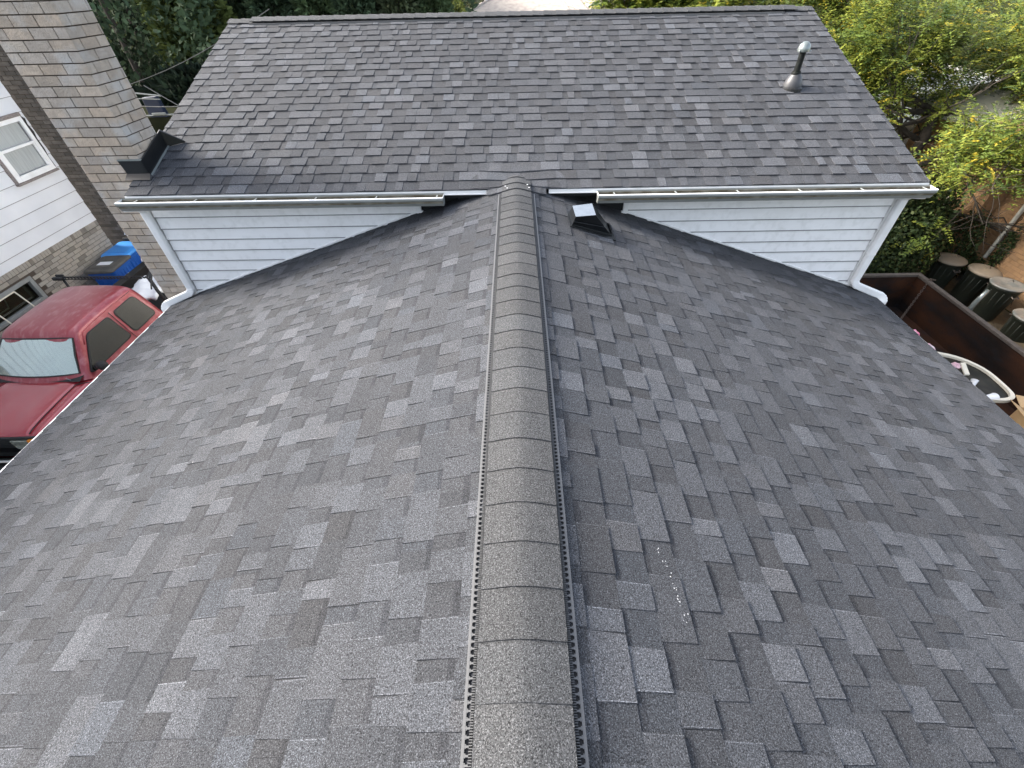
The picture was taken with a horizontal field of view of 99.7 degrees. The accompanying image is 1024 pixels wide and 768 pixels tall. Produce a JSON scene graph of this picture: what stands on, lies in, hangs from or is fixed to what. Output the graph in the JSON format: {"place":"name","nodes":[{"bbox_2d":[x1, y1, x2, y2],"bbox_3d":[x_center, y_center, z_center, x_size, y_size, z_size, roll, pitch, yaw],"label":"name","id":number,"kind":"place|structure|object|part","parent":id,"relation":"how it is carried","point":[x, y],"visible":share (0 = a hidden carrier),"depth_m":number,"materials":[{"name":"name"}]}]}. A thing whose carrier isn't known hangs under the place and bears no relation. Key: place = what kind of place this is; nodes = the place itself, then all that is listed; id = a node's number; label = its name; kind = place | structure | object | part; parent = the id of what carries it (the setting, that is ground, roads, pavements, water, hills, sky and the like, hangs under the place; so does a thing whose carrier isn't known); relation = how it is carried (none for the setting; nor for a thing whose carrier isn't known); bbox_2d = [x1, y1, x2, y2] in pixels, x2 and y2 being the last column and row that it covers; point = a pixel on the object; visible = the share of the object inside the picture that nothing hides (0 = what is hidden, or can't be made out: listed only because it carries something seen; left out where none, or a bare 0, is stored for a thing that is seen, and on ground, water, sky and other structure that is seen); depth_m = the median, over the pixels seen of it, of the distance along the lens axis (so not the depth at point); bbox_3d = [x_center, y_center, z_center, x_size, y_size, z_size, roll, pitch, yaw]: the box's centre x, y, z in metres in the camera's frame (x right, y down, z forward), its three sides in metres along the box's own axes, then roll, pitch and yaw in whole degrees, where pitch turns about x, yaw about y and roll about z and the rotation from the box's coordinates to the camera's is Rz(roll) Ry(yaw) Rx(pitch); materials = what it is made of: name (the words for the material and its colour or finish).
{"place":"outdoors","nodes":[
{"label":"outdoors","id":0,"kind":"place"},
{"bbox_2d":[142,106,177,106],"bbox_3d":[-7.978,-6.659,10.257,3.101,0.146,0.014,-1,44,1],"label":"overhead wire","id":1,"kind":"object","parent":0,"point":[159,106],"visible":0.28,"depth_m":10.30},
{"bbox_2d":[143,85,177,105],"bbox_3d":[-7.927,-6.635,10.280,1.209,0.813,0.016,-1,44,1],"label":"overhead wire","id":2,"kind":"object","parent":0,"point":[160,95],"visible":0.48,"depth_m":10.14,"materials":[{"name":"grey metal"}]},
{"bbox_2d":[131,9,268,83],"bbox_3d":[-9.183,-8.489,11.279,6.504,1.864,0.014,-1,44,1],"label":"overhead wire","id":3,"kind":"object","parent":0,"point":[187,59],"visible":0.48,"depth_m":11.32,"materials":[{"name":"grey metal"}]},
{"bbox_2d":[471,0,613,11],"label":"beige roof house","id":4,"kind":"structure","parent":0,"point":[509,5],"depth_m":30.58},
{"bbox_2d":[102,0,1022,312],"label":"ground","id":5,"kind":"structure","parent":0,"point":[996,10],"depth_m":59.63,"materials":[{"name":"brown soil"}]},
{"bbox_2d":[0,40,125,337],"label":"white house","id":6,"kind":"structure","parent":5,"relation":"on","point":[56,216],"depth_m":8.60,"materials":[{"name":"paint"}]},
{"bbox_2d":[0,276,47,330],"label":"basement window","id":7,"kind":"structure","parent":6,"relation":"in","point":[18,295],"depth_m":8.29,"materials":[{"name":"metal"}]},
{"bbox_2d":[0,112,59,186],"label":"window","id":8,"kind":"structure","parent":6,"relation":"in","point":[19,155],"depth_m":8.29,"materials":[{"name":"white plastic"}]},
{"bbox_2d":[87,0,220,86],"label":"evergreen tree","id":9,"kind":"object","parent":5,"relation":"on","point":[118,33],"visible":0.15,"depth_m":16.39,"materials":[{"name":"green plant"}]},
{"bbox_2d":[135,92,177,132],"bbox_3d":[-11.187,-8.024,14.414,3.800,3.220,2.114,-1,44,1],"label":"lean to","id":10,"kind":"object","parent":5,"relation":"on","point":[158,123],"visible":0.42,"depth_m":13.16,"materials":[{"name":"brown wood"}]},
{"bbox_2d":[142,96,169,116],"bbox_3d":[-10.733,-8.298,13.053,0.546,0.678,0.198,-1,44,1],"label":"tarp cover","id":11,"kind":"object","parent":10,"relation":"in","point":[150,110],"visible":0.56,"depth_m":12.94,"materials":[{"name":"blue paint"}]},
{"bbox_2d":[88,0,237,86],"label":"evergreen tree","id":12,"kind":"object","parent":5,"relation":"on","point":[120,57],"visible":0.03,"depth_m":20.71,"materials":[{"name":"green plant"}]},
{"bbox_2d":[87,0,242,71],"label":"evergreen tree","id":13,"kind":"object","parent":5,"relation":"on","point":[125,38],"depth_m":28.46,"materials":[{"name":"green plant"}]},
{"bbox_2d":[133,59,204,105],"bbox_3d":[-11.128,-9.965,16.205,5.510,3.575,5.771,-1,44,1],"label":"evergreen tree","id":14,"kind":"object","parent":5,"relation":"on","point":[173,84],"visible":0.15,"depth_m":14.40,"materials":[{"name":"green plant"}]},
{"bbox_2d":[108,0,247,48],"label":"evergreen tree","id":15,"kind":"object","parent":5,"relation":"on","point":[133,3],"depth_m":24.35,"materials":[{"name":"green plant"}]},
{"bbox_2d":[134,0,237,66],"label":"evergreen tree","id":16,"kind":"object","parent":5,"relation":"on","point":[223,18],"visible":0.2,"depth_m":17.79,"materials":[{"name":"green plant"}]},
{"bbox_2d":[167,0,324,43],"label":"evergreen tree","id":17,"kind":"object","parent":5,"relation":"on","point":[239,8],"visible":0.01,"depth_m":18.97,"materials":[{"name":"green plant"}]},
{"bbox_2d":[241,0,296,18],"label":"evergreen tree","id":18,"kind":"object","parent":5,"relation":"on","point":[256,10],"visible":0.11,"depth_m":18.43,"materials":[{"name":"green plant"}]},
{"bbox_2d":[289,0,336,15],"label":"evergreen tree","id":19,"kind":"object","parent":5,"relation":"on","point":[303,8],"visible":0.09,"depth_m":18.60,"materials":[{"name":"green plant"}]},
{"bbox_2d":[330,0,376,14],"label":"evergreen tree","id":20,"kind":"object","parent":5,"relation":"on","point":[352,7],"visible":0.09,"depth_m":18.35,"materials":[{"name":"green plant"}]},
{"bbox_2d":[241,0,478,16],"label":"evergreen tree","id":21,"kind":"object","parent":5,"relation":"on","point":[472,6],"visible":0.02,"depth_m":28.46,"materials":[{"name":"green plant"}]},
{"bbox_2d":[374,0,421,13],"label":"evergreen tree","id":22,"kind":"object","parent":5,"relation":"on","point":[397,6],"visible":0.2,"depth_m":18.63,"materials":[{"name":"green plant"}]},
{"bbox_2d":[415,0,453,12],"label":"evergreen tree","id":23,"kind":"object","parent":5,"relation":"on","point":[437,6],"visible":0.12,"depth_m":19.02,"materials":[{"name":"green plant"}]},
{"bbox_2d":[451,0,466,12],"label":"bush","id":24,"kind":"object","parent":5,"relation":"on","point":[460,5],"visible":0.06,"depth_m":23.19,"materials":[{"name":"green plant"}]},
{"bbox_2d":[457,0,483,11],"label":"evergreen tree","id":25,"kind":"object","parent":5,"relation":"on","point":[476,1],"visible":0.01,"depth_m":34.02,"materials":[{"name":"green plant"}]},
{"bbox_2d":[0,0,1023,767],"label":"house","id":26,"kind":"structure","parent":5,"relation":"on","point":[560,388],"depth_m":2.65,"materials":[{"name":"grey asphalt"}]},
{"bbox_2d":[564,0,826,15],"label":"tree","id":27,"kind":"object","parent":5,"relation":"on","point":[610,4],"visible":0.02,"depth_m":11.46,"materials":[{"name":"green plant"}]},
{"bbox_2d":[750,0,1023,93],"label":"tree","id":28,"kind":"object","parent":5,"relation":"on","point":[777,1],"visible":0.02,"depth_m":13.47,"materials":[{"name":"green plant"}]},
{"bbox_2d":[751,0,1023,312],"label":"tree","id":29,"kind":"object","parent":5,"relation":"on","point":[877,47],"visible":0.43,"depth_m":9.17,"materials":[{"name":"green plant"}]},
{"bbox_2d":[876,64,1000,144],"bbox_3d":[13.723,-10.110,16.499,9.200,2.500,9.500,-1,44,1],"label":"tree","id":30,"kind":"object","parent":5,"relation":"on","point":[909,129],"depth_m":15.22,"materials":[{"name":"green plant"}]},
{"bbox_2d":[905,79,1023,312],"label":"brick house","id":31,"kind":"structure","parent":5,"relation":"on","point":[1011,265],"depth_m":9.70,"materials":[{"name":"brown brick"}]},
{"bbox_2d":[942,206,1023,279],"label":"ivy","id":32,"kind":"object","parent":31,"relation":"attached to","point":[966,252],"visible":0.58,"depth_m":9.77,"materials":[{"name":"green plant"}]},
{"bbox_2d":[876,247,1023,348],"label":"soil bed","id":33,"kind":"object","parent":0,"point":[999,321],"depth_m":9.32,"materials":[{"name":"brown soil"}]},
{"bbox_2d":[865,163,966,273],"bbox_3d":[8.729,-3.505,9.650,2.713,2.597,2.492,-1,44,1],"label":"shrub","id":34,"kind":"object","parent":33,"relation":"on","point":[903,227],"visible":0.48,"depth_m":9.26,"materials":[{"name":"green plant"}]},
{"bbox_2d":[924,252,967,288],"bbox_3d":[9.734,-2.529,9.799,0.597,0.869,0.600,-30,50,-26],"label":"trash can","id":35,"kind":"object","parent":33,"relation":"on","point":[946,270],"visible":0.71,"depth_m":9.58,"materials":[{"name":"green plastic"}]},
{"bbox_2d":[949,263,1002,305],"bbox_3d":[10.063,-2.163,9.414,0.599,0.881,0.597,29,51,28],"label":"trash can","id":36,"kind":"object","parent":33,"relation":"on","point":[970,286],"visible":0.78,"depth_m":9.27,"materials":[{"name":"black plastic"}]},
{"bbox_2d":[967,289,989,309],"bbox_3d":[9.554,-1.650,8.920,0.185,0.665,0.092,-16,46,-15],"label":"plastic bottle","id":37,"kind":"object","parent":33,"relation":"on","point":[976,301],"visible":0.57,"depth_m":8.83,"materials":[{"name":"white plastic"}]},
{"bbox_2d":[972,276,1023,320],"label":"trash can","id":38,"kind":"object","parent":33,"relation":"on","point":[999,298],"visible":0.89,"depth_m":8.87,"materials":[{"name":"black plastic"}]},
{"bbox_2d":[1000,308,1023,342],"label":"trash can","id":39,"kind":"object","parent":33,"relation":"on","point":[1012,328],"visible":0.59,"depth_m":8.62,"materials":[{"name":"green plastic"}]},
{"bbox_2d":[970,379,978,384],"bbox_3d":[6.458,-0.012,6.041,0.086,0.124,0.131,19,47,20],"label":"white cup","id":40,"kind":"object","parent":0,"point":[974,381],"visible":0.48,"depth_m":6.01,"materials":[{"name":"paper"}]},
{"bbox_2d":[987,393,999,400],"bbox_3d":[6.513,0.185,5.909,0.177,0.127,0.125,-1,44,1],"label":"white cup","id":41,"kind":"object","parent":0,"point":[993,396],"visible":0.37,"depth_m":5.86,"materials":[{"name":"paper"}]},
{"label":"driveway","id":42,"kind":"structure","parent":0,"visible":0},
{"bbox_2d":[0,262,168,470],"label":"pickup truck","id":43,"kind":"object","parent":42,"relation":"on","point":[61,349],"visible":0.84,"depth_m":6.71,"materials":[{"name":"red paint"}]},
{"bbox_3d":[-6.655,-0.660,6.998,0.157,0.442,0.966,-1,44,1],"label":"window","id":44,"kind":"part","parent":43,"relation":"part of","materials":[{"name":"grey glass"}]},
{"bbox_3d":[-6.657,-1.261,7.628,0.162,0.442,0.619,-1,44,1],"label":"window","id":45,"kind":"part","parent":43,"relation":"part of","materials":[{"name":"grey glass"}]},
{"bbox_2d":[132,275,163,299],"bbox_3d":[-7.087,-1.960,8.584,0.878,0.254,1.300,-1,44,1],"label":"plastic sheet","id":46,"kind":"object","parent":43,"relation":"in","point":[141,287],"visible":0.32,"depth_m":8.35,"materials":[{"name":"white plastic"}]},
{"bbox_2d":[84,255,133,284],"bbox_3d":[-8.946,-2.318,9.919,0.619,1.081,0.816,-3,44,-2],"label":"recycling bin","id":47,"kind":"object","parent":42,"relation":"on","point":[118,265],"visible":0.52,"depth_m":9.51,"materials":[{"name":"blue plastic"}]},
{"bbox_2d":[101,241,142,267],"bbox_3d":[-9.024,-2.801,10.398,0.619,1.081,0.816,-2,44,-1],"label":"recycling bin","id":48,"kind":"object","parent":42,"relation":"on","point":[123,248],"visible":0.29,"depth_m":9.98,"materials":[{"name":"blue plastic"}]},
{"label":"concrete yard","id":49,"kind":"structure","parent":0,"visible":0},
{"bbox_2d":[860,273,1023,415],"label":"dump trailer","id":50,"kind":"object","parent":49,"relation":"on","point":[938,318],"visible":0.18,"depth_m":7.55,"materials":[{"name":"metal"}]},
{"bbox_2d":[901,278,935,319],"bbox_3d":[7.448,-1.522,8.019,0.857,0.696,0.098,-29,50,-26],"label":"chain","id":51,"kind":"object","parent":50,"relation":"hanging from","point":[909,307],"visible":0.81,"depth_m":8.05,"materials":[{"name":"grey metal"}]},
{"bbox_2d":[938,352,1014,402],"bbox_3d":[6.360,-0.128,6.242,1.169,0.085,1.060,-1,44,1],"label":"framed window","id":52,"kind":"structure","parent":50,"relation":"in","point":[989,382],"depth_m":6.21,"materials":[{"name":"glass"}]},
{"bbox_2d":[951,362,960,368],"bbox_3d":[6.572,-0.262,6.420,0.132,0.135,0.122,29,51,28],"label":"plastic bag","id":53,"kind":"object","parent":52,"relation":"on","point":[956,365],"visible":0.55,"depth_m":6.38,"materials":[{"name":"pink plastic"}]},
{"bbox_3d":[6.166,0.714,5.963,2.276,0.632,5.230,-1,44,1],"label":"debris","id":54,"kind":"object","parent":50,"relation":"on","visible":0},
{"bbox_2d":[1010,395,1023,427],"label":"cardboard box","id":55,"kind":"object","parent":54,"relation":"on","point":[1017,416],"visible":0.52,"depth_m":5.74,"materials":[{"name":"beige cardboard"}]}
]}

